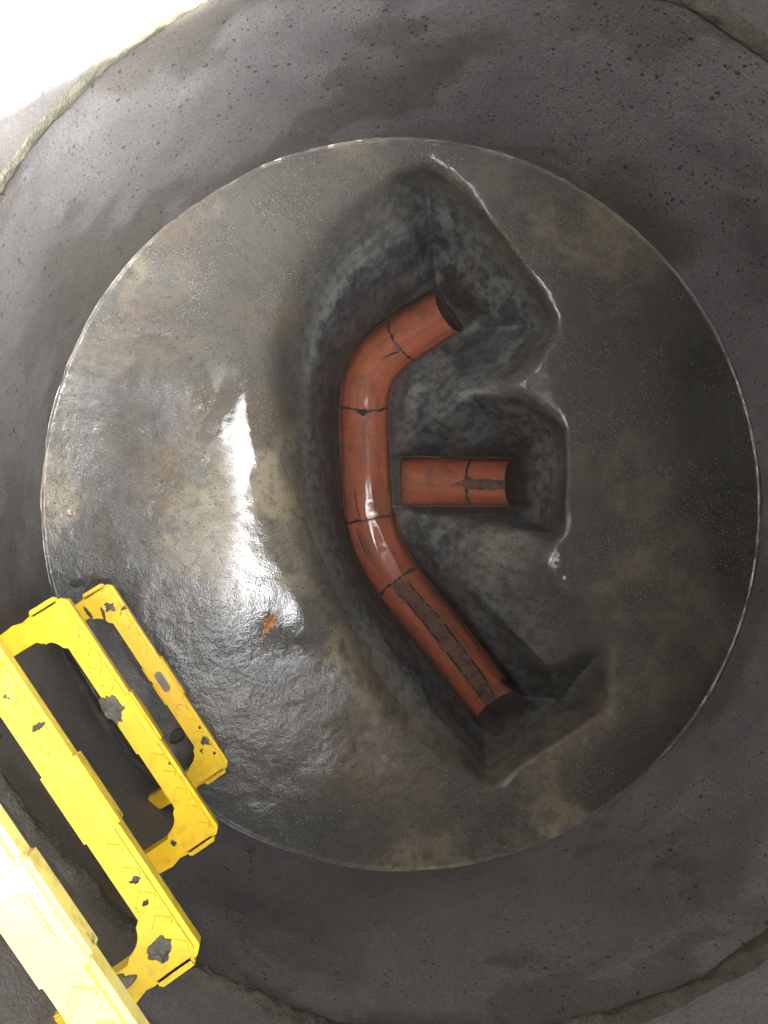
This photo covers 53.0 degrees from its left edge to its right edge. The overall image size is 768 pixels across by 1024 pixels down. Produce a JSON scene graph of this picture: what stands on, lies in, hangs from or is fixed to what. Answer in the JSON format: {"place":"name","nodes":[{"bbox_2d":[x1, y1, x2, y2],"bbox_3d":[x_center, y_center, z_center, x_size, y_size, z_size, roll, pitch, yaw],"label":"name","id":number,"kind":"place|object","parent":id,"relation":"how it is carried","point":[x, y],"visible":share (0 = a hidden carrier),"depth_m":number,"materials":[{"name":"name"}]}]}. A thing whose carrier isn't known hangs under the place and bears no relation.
{"place":"outdoors","nodes":[
{"label":"outdoors","id":0,"kind":"place"},
{"bbox_2d":[40,136,762,870],"bbox_3d":[0.037,-0.015,1.476,1.248,0.449,1.250,0,88,-9],"label":"concrete benching","id":1,"kind":"object","parent":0,"point":[596,578],"visible":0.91,"depth_m":1.32,"materials":[{"name":"grey concrete"}]},
{"bbox_2d":[70,578,85,586],"bbox_3d":[-0.467,0.108,1.174,0.024,0.008,0.013,-6,89,-9],"label":"pebble","id":2,"kind":"object","parent":1,"relation":"on","point":[78,582],"visible":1,"depth_m":1.17,"materials":[{"name":"grey stone"}]},
{"bbox_2d":[169,728,184,742],"bbox_3d":[-0.320,0.345,1.190,0.024,0.009,0.022,-7,89,-9],"label":"pebble","id":3,"kind":"object","parent":1,"relation":"on","point":[176,735],"visible":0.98,"depth_m":1.19,"materials":[{"name":"grey stone"}]},
{"bbox_2d":[257,613,277,643],"bbox_3d":[-0.188,0.185,1.224,0.024,0.008,0.054,33,84,-7],"label":"leaf","id":4,"kind":"object","parent":1,"relation":"on","point":[270,621],"visible":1,"depth_m":1.23,"materials":[{"name":"orange plant"}]},
{"bbox_2d":[0,0,767,1023],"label":"chamber ring","id":5,"kind":"object","parent":1,"relation":"on","point":[644,900],"visible":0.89,"depth_m":1.03,"materials":[{"name":"concrete"}]},
{"bbox_2d":[0,596,218,873],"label":"step rung","id":6,"kind":"object","parent":5,"relation":"attached to","point":[61,622],"visible":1,"depth_m":0.83,"materials":[{"name":"yellow plastic"}]},
{"bbox_2d":[98,695,124,723],"bbox_3d":[-0.291,0.213,0.828,0.024,0.008,0.038,-33,93,-9],"label":"cement lump","id":7,"kind":"object","parent":6,"relation":"on","point":[112,708],"visible":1,"depth_m":0.83,"materials":[{"name":"grey concrete"}]},
{"bbox_2d":[44,583,227,808],"bbox_3d":[-0.359,0.266,1.080,0.143,0.022,0.321,-33,93,-9],"label":"step rung","id":8,"kind":"object","parent":5,"relation":"attached to","point":[107,603],"visible":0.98,"depth_m":1.08,"materials":[{"name":"yellow plastic"}]},
{"bbox_2d":[0,0,767,1023],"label":"chamber ring","id":9,"kind":"object","parent":5,"relation":"on","point":[52,52],"visible":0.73,"depth_m":0.73,"materials":[{"name":"concrete"}]},
{"bbox_2d":[0,637,200,1023],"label":"step rung","id":10,"kind":"object","parent":9,"relation":"attached to","point":[81,796],"visible":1,"depth_m":0.59,"materials":[{"name":"yellow plastic"}]},
{"bbox_2d":[116,973,137,988],"bbox_3d":[-0.212,0.366,0.579,0.055,0.014,0.028,-33,93,-9],"label":"cement lump","id":11,"kind":"object","parent":10,"relation":"on","point":[127,981],"visible":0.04,"depth_m":0.58,"materials":[{"name":"grey concrete"}]},
{"bbox_2d":[147,935,171,963],"bbox_3d":[-0.172,0.336,0.589,0.018,0.008,0.020,21,85,-8],"label":"cement lump","id":12,"kind":"object","parent":10,"relation":"on","point":[159,948],"visible":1,"depth_m":0.59,"materials":[{"name":"grey concrete"}]},
{"bbox_2d":[52,168,723,848],"bbox_3d":[0.041,-0.019,1.281,1.120,0.047,1.134,0,88,-9],"label":"grit","id":13,"kind":"object","parent":1,"relation":"on","point":[238,612],"visible":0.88,"depth_m":1.21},
{"bbox_2d":[339,290,514,717],"bbox_3d":[0.076,0.004,1.624,0.327,0.056,0.952,-8,89,-9],"label":"channel","id":14,"kind":"object","parent":1,"relation":"in","point":[387,352],"visible":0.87,"depth_m":1.63,"materials":[{"name":"ceramic"}]},
{"bbox_2d":[390,456,512,507],"bbox_3d":[0.155,-0.062,1.632,0.294,0.069,0.112,0,88,-9],"label":"branch channel","id":15,"kind":"object","parent":1,"relation":"in","point":[430,481],"visible":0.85,"depth_m":1.65,"materials":[{"name":"ceramic"}]},
{"bbox_3d":[0.252,-0.062,0.118,1.380,0.834,1.380,0,88,-9],"label":"chamber ring","id":16,"kind":"object","parent":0,"visible":0},
{"bbox_2d":[0,804,149,1023],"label":"step rung","id":17,"kind":"object","parent":16,"relation":"attached to","point":[48,935],"visible":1,"depth_m":0.40,"materials":[{"name":"yellow plastic"}]}
]}

